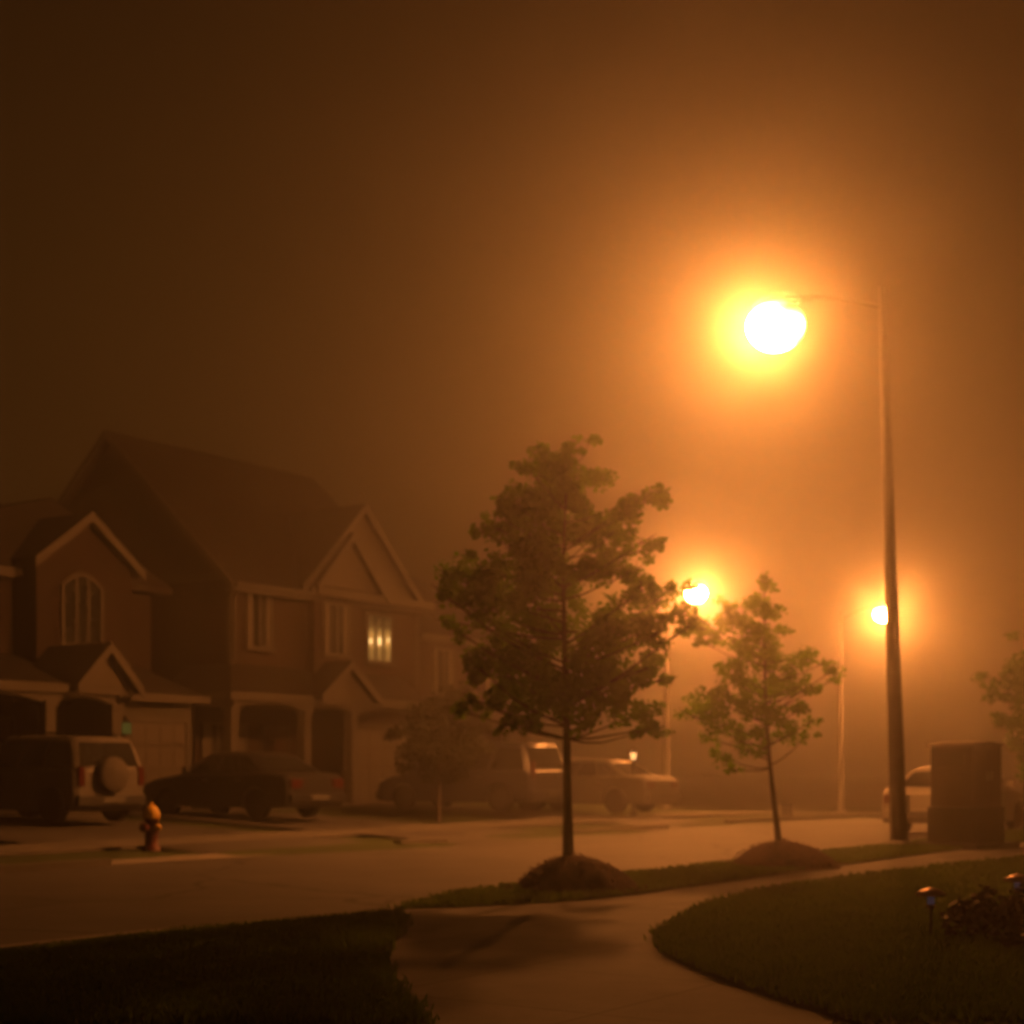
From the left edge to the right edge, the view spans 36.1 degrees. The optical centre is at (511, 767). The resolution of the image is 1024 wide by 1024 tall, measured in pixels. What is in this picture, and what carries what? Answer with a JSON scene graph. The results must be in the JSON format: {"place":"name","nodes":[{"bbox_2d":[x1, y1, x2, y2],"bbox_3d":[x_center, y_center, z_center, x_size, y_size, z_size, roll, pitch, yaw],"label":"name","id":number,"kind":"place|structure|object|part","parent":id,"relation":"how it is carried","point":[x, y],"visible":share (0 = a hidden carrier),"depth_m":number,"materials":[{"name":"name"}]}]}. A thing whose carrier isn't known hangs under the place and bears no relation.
{"place":"outdoors","nodes":[
{"label":"outdoors","id":0,"kind":"place"},
{"bbox_2d":[0,815,257,842],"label":"driveway","id":1,"kind":"structure","parent":0,"point":[39,829],"depth_m":29.34,"materials":[{"name":"concrete"}]},
{"bbox_2d":[0,732,145,823],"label":"parked car","id":2,"kind":"object","parent":1,"relation":"on","point":[52,779],"visible":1,"depth_m":29.72,"materials":[{"name":"silver metal"}]},
{"bbox_3d":[-9.712,-0.253,30.274,1.095,0.480,0.144,0,0,32],"label":"side window","id":3,"kind":"part","parent":2,"relation":"part of","materials":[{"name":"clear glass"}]},
{"bbox_3d":[-9.093,-0.259,29.879,0.780,0.468,0.144,0,0,33],"label":"side window","id":4,"kind":"part","parent":2,"relation":"part of","materials":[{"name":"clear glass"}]},
{"bbox_3d":[-8.481,-0.259,29.489,0.669,0.450,0.144,0,0,33],"label":"side window","id":5,"kind":"part","parent":2,"relation":"part of","materials":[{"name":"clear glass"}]},
{"bbox_3d":[-7.703,-0.261,29.909,0.180,0.453,1.444,0,0,32],"label":"rear window","id":6,"kind":"part","parent":2,"relation":"part of","materials":[{"name":"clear glass"}]},
{"bbox_2d":[112,853,276,864],"bbox_3d":[-4.586,1.376,24.694,0.650,0.032,5.000,0,0,34],"label":"apron","id":7,"kind":"object","parent":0,"point":[163,859],"visible":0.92,"depth_m":23.91,"materials":[{"name":"concrete"}]},
{"bbox_2d":[0,906,439,1023],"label":"lawn","id":8,"kind":"structure","parent":0,"point":[227,1022],"depth_m":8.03,"materials":[{"name":"green plant"}]},
{"bbox_2d":[139,836,366,853],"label":"driveway","id":9,"kind":"structure","parent":0,"point":[223,846],"depth_m":26.87,"materials":[{"name":"concrete"}]},
{"bbox_2d":[139,802,160,851],"bbox_3d":[-5.837,0.957,25.385,0.346,0.815,0.348,0,0,-12],"label":"fire hydrant","id":10,"kind":"object","parent":9,"relation":"on","point":[150,827],"visible":0.97,"depth_m":25.30,"materials":[{"name":"metal"}]},
{"bbox_2d":[128,809,424,829],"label":"driveway","id":11,"kind":"structure","parent":0,"point":[284,820],"depth_m":34.21,"materials":[{"name":"concrete"}]},
{"bbox_2d":[143,751,345,818],"bbox_3d":[-5.938,0.357,34.535,4.642,1.431,2.017,0,0,35],"label":"parked car","id":12,"kind":"object","parent":11,"relation":"on","point":[258,785],"visible":0.98,"depth_m":33.61,"materials":[{"name":"paint"}]},
{"bbox_3d":[-6.583,-0.079,34.067,0.848,0.350,0.173,0,0,35],"label":"side window","id":13,"kind":"part","parent":12,"relation":"part of","materials":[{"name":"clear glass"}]},
{"bbox_3d":[-6.051,-0.084,33.695,0.613,0.341,0.173,0,0,35],"label":"side window","id":14,"kind":"part","parent":12,"relation":"part of","materials":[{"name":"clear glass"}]},
{"bbox_3d":[-5.577,-0.082,33.363,0.682,0.326,0.173,0,0,35],"label":"side window","id":15,"kind":"part","parent":12,"relation":"part of","materials":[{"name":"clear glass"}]},
{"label":"rear window","id":16,"kind":"part","parent":12,"relation":"part of","materials":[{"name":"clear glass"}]},
{"bbox_2d":[0,811,881,856],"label":"pavement","id":17,"kind":"structure","parent":0,"point":[61,847],"depth_m":30.65,"materials":[{"name":"concrete"}]},
{"bbox_2d":[629,748,636,815],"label":"lamp post","id":18,"kind":"object","parent":17,"relation":"on","point":[633,752],"visible":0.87,"depth_m":40.96,"materials":[{"name":"black metal"}]},
{"bbox_2d":[361,827,531,842],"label":"driveway","id":19,"kind":"structure","parent":0,"point":[455,835],"depth_m":31.17,"materials":[{"name":"concrete"}]},
{"bbox_2d":[342,802,600,818],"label":"driveway","id":20,"kind":"structure","parent":0,"point":[510,812],"depth_m":41.04,"materials":[{"name":"concrete"}]},
{"bbox_2d":[376,741,562,811],"bbox_3d":[-1.031,0.212,40.773,4.882,1.777,2.183,0,0,32],"label":"parked car","id":21,"kind":"object","parent":20,"relation":"on","point":[505,776],"visible":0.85,"depth_m":39.50,"materials":[{"name":"blue paint"}]},
{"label":"side window","id":22,"kind":"part","parent":21,"relation":"part of","materials":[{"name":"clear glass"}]},
{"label":"side window","id":23,"kind":"part","parent":21,"relation":"part of","materials":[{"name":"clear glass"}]},
{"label":"rear window","id":24,"kind":"part","parent":21,"relation":"part of","materials":[{"name":"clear glass"}]},
{"bbox_2d":[0,819,1021,944],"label":"road","id":25,"kind":"structure","parent":0,"point":[48,904],"depth_m":20.04,"materials":[{"name":"grey asphalt"}]},
{"bbox_2d":[882,766,1022,832],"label":"parked car","id":26,"kind":"object","parent":25,"relation":"on","point":[918,784],"visible":0.34,"depth_m":33.16,"materials":[{"name":"paint"}]},
{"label":"rear window","id":27,"kind":"part","parent":26,"relation":"part of","materials":[{"name":"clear glass"}]},
{"bbox_2d":[0,775,1023,865],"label":"ground","id":28,"kind":"structure","parent":0,"point":[803,793],"depth_m":43.82,"materials":[{"name":"grey concrete"}]},
{"bbox_2d":[0,858,111,873],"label":"kerb","id":29,"kind":"structure","parent":28,"relation":"on","point":[45,866],"depth_m":21.61,"materials":[{"name":"concrete"}]},
{"bbox_2d":[0,497,209,816],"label":"house","id":30,"kind":"structure","parent":28,"relation":"on","point":[77,591],"depth_m":36.15,"materials":[{"name":"red brick"}]},
{"bbox_2d":[0,715,14,743],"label":"door","id":31,"kind":"structure","parent":30,"relation":"in","point":[7,723],"depth_m":35.76,"materials":[{"name":"paint"}]},
{"bbox_2d":[60,573,103,644],"bbox_3d":[-10.008,-3.670,36.596,0.090,1.720,1.250,0,0,34],"label":"window","id":32,"kind":"structure","parent":30,"relation":"in","point":[81,596],"depth_m":36.59,"materials":[{"name":"paint"}]},
{"bbox_2d":[124,716,189,811],"bbox_3d":[-8.207,-0.035,36.394,0.100,2.270,1.990,0,0,34],"label":"garage door","id":33,"kind":"structure","parent":30,"relation":"in","point":[142,734],"depth_m":36.43,"materials":[{"name":"paint"}]},
{"bbox_2d":[0,919,280,949],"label":"kerb","id":34,"kind":"structure","parent":28,"relation":"on","point":[30,944],"depth_m":12.20,"materials":[{"name":"concrete"}]},
{"bbox_2d":[57,430,434,809],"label":"house","id":35,"kind":"structure","parent":28,"relation":"on","point":[287,613],"depth_m":43.13,"materials":[{"name":"brick"}]},
{"bbox_2d":[201,722,248,759],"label":"window","id":36,"kind":"structure","parent":35,"relation":"in","point":[212,733],"depth_m":42.03,"materials":[{"name":"glass"}]},
{"bbox_2d":[245,593,276,651],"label":"window","id":37,"kind":"structure","parent":35,"relation":"in","point":[259,609],"depth_m":41.51,"materials":[{"name":"glass"}]},
{"bbox_2d":[260,725,289,753],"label":"door","id":38,"kind":"structure","parent":35,"relation":"in","point":[273,738],"depth_m":43.89,"materials":[{"name":"paint"}]},
{"bbox_2d":[322,601,353,658],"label":"window","id":39,"kind":"structure","parent":35,"relation":"in","point":[336,617],"depth_m":43.67,"materials":[{"name":"glass"}]},
{"bbox_2d":[365,612,395,665],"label":"window","id":40,"kind":"structure","parent":35,"relation":"in","point":[378,626],"depth_m":45.68,"materials":[{"name":"glass"}]},
{"bbox_2d":[358,723,410,802],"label":"garage door","id":41,"kind":"structure","parent":35,"relation":"in","point":[366,737],"depth_m":45.52,"materials":[{"name":"paint"}]},
{"bbox_2d":[393,838,447,843],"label":"kerb","id":42,"kind":"structure","parent":28,"relation":"on","point":[428,840],"depth_m":28.48,"materials":[{"name":"concrete"}]},
{"bbox_2d":[384,680,498,821],"bbox_3d":[-1.673,-0.397,36.651,2.734,3.294,1.969,0,0,0],"label":"ornamental tree","id":43,"kind":"object","parent":28,"relation":"on","point":[434,749],"visible":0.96,"depth_m":36.35,"materials":[{"name":"green plant"}]},
{"bbox_2d":[408,573,528,762],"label":"house","id":44,"kind":"structure","parent":28,"relation":"on","point":[439,658],"depth_m":51.06,"materials":[{"name":"brick"}]},
{"bbox_2d":[432,647,454,694],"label":"window","id":45,"kind":"structure","parent":44,"relation":"in","point":[443,659],"depth_m":50.78,"materials":[{"name":"glass"}]},
{"bbox_2d":[470,655,490,696],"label":"window","id":46,"kind":"structure","parent":44,"relation":"in","point":[485,685],"depth_m":52.66,"materials":[{"name":"glass"}]},
{"bbox_2d":[518,759,679,812],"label":"parked car","id":47,"kind":"object","parent":28,"relation":"on","point":[614,785],"visible":0.56,"depth_m":41.17,"materials":[{"name":"grey paint"}]},
{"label":"side window","id":48,"kind":"part","parent":47,"relation":"part of","materials":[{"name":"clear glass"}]},
{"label":"side window","id":49,"kind":"part","parent":47,"relation":"part of","materials":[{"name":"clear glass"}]},
{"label":"side window","id":50,"kind":"part","parent":47,"relation":"part of","materials":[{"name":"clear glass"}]},
{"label":"rear window","id":51,"kind":"part","parent":47,"relation":"part of","materials":[{"name":"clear glass"}]},
{"bbox_2d":[561,824,668,833],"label":"kerb","id":52,"kind":"structure","parent":28,"relation":"on","point":[647,827],"depth_m":34.62,"materials":[{"name":"concrete"}]},
{"bbox_2d":[660,579,708,808],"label":"street lamp","id":53,"kind":"object","parent":28,"relation":"on","point":[698,597],"visible":0.53,"depth_m":48.44,"materials":[{"name":"metal"}]},
{"bbox_2d":[431,828,1020,897],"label":"kerb","id":54,"kind":"structure","parent":28,"relation":"on","point":[726,860],"depth_m":20.36,"materials":[{"name":"concrete"}]},
{"bbox_2d":[780,802,793,816],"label":"utility pedestal","id":55,"kind":"object","parent":28,"relation":"on","point":[786,809],"visible":0.78,"depth_m":44.89,"materials":[{"name":"paint"}]},
{"bbox_2d":[724,814,881,822],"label":"kerb","id":56,"kind":"structure","parent":28,"relation":"on","point":[793,818],"depth_m":42.57,"materials":[{"name":"concrete"}]},
{"bbox_2d":[835,602,885,811],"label":"street lamp","id":57,"kind":"object","parent":28,"relation":"on","point":[879,613],"visible":0.79,"depth_m":56.15,"materials":[{"name":"metal"}]},
{"bbox_2d":[0,0,1023,774],"label":"sky","id":58,"kind":"structure","parent":0,"point":[380,253],"materials":[{"name":"orange"}]},
{"bbox_2d":[592,818,698,827],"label":"driveway","id":59,"kind":"structure","parent":0,"point":[646,821],"depth_m":38.23,"materials":[{"name":"concrete"}]},
{"bbox_2d":[348,842,1023,1023],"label":"footpath","id":60,"kind":"structure","parent":0,"point":[598,961],"depth_m":10.52,"materials":[{"name":"concrete"}]},
{"bbox_2d":[971,630,1023,828],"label":"young tree","id":61,"kind":"object","parent":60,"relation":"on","point":[1012,676],"visible":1,"depth_m":32.97,"materials":[{"name":"green plant"}]},
{"bbox_2d":[387,828,1023,908],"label":"boulevard","id":62,"kind":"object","parent":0,"point":[590,897],"visible":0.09,"depth_m":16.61,"materials":[{"name":"green plant"}]},
{"bbox_2d":[498,852,647,893],"bbox_3d":[0.661,1.120,16.744,1.613,0.440,1.648,0,0,0],"label":"mulch mound","id":63,"kind":"object","parent":62,"relation":"on","point":[576,873],"visible":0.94,"depth_m":16.39,"materials":[{"name":"brown soil"}]},
{"bbox_2d":[431,434,701,855],"bbox_3d":[0.598,-1.248,16.981,2.922,4.678,2.216,0,0,0],"label":"street tree","id":64,"kind":"object","parent":63,"relation":"on","point":[555,494],"visible":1,"depth_m":16.77,"materials":[{"name":"green plant"}]},
{"bbox_2d":[715,838,848,870],"bbox_3d":[3.568,1.135,20.874,1.767,0.411,1.759,0,0,0],"label":"mulch mound","id":65,"kind":"object","parent":62,"relation":"on","point":[779,853],"visible":0.95,"depth_m":20.49,"materials":[{"name":"brown soil"}]},
{"bbox_2d":[673,571,846,839],"bbox_3d":[3.299,-0.734,20.994,2.299,3.700,1.625,0,0,0],"label":"street tree","id":66,"kind":"object","parent":65,"relation":"on","point":[769,657],"visible":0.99,"depth_m":20.83,"materials":[{"name":"green plant"}]},
{"bbox_2d":[747,286,912,844],"bbox_3d":[5.366,-3.445,26.787,2.889,9.590,1.008,0,0,34],"label":"street lamp","id":67,"kind":"object","parent":62,"relation":"on","point":[776,322],"visible":0.92,"depth_m":26.20,"materials":[{"name":"metal"}]},
{"bbox_2d":[914,741,1019,849],"bbox_3d":[7.580,0.477,26.200,1.240,1.845,1.200,0,0,-39],"label":"utility cabinet","id":68,"kind":"object","parent":62,"relation":"on","point":[966,809],"visible":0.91,"depth_m":25.88,"materials":[{"name":"metal"}]},
{"bbox_3d":[7.694,0.150,25.743,0.365,0.900,0.052,0,0,-39],"label":"door","id":69,"kind":"part","parent":68,"relation":"part of","materials":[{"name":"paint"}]},
{"bbox_3d":[7.990,0.150,25.982,0.355,0.900,0.052,0,0,-39],"label":"door","id":70,"kind":"part","parent":68,"relation":"part of","materials":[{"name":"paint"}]},
{"bbox_2d":[644,852,1023,1023],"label":"lawn","id":71,"kind":"structure","parent":0,"point":[741,984],"depth_m":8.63,"materials":[{"name":"green plant"}]},
{"bbox_2d":[916,887,945,934],"bbox_3d":[3.130,1.115,11.750,0.224,0.450,0.224,0,0,0],"label":"garden light","id":72,"kind":"object","parent":71,"relation":"on","point":[930,893],"visible":0.98,"depth_m":11.72,"materials":[{"name":"black plastic"}]},
{"bbox_2d":[936,884,1023,939],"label":"garden plant","id":73,"kind":"object","parent":71,"relation":"on","point":[973,912],"visible":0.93,"depth_m":11.76,"materials":[{"name":"green plant"}]},
{"bbox_2d":[995,920,1023,948],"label":"garden plant","id":74,"kind":"object","parent":71,"relation":"on","point":[1012,935],"visible":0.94,"depth_m":11.05,"materials":[{"name":"green plant"}]},
{"bbox_2d":[995,882,1023,925],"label":"garden plant","id":75,"kind":"object","parent":71,"relation":"on","point":[1016,898],"visible":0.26,"depth_m":12.30,"materials":[{"name":"green plant"}]},
{"bbox_2d":[1004,873,1023,896],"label":"garden light","id":76,"kind":"object","parent":71,"relation":"on","point":[1017,878],"visible":0.58,"depth_m":12.95,"materials":[{"name":"black plastic"}]}
]}

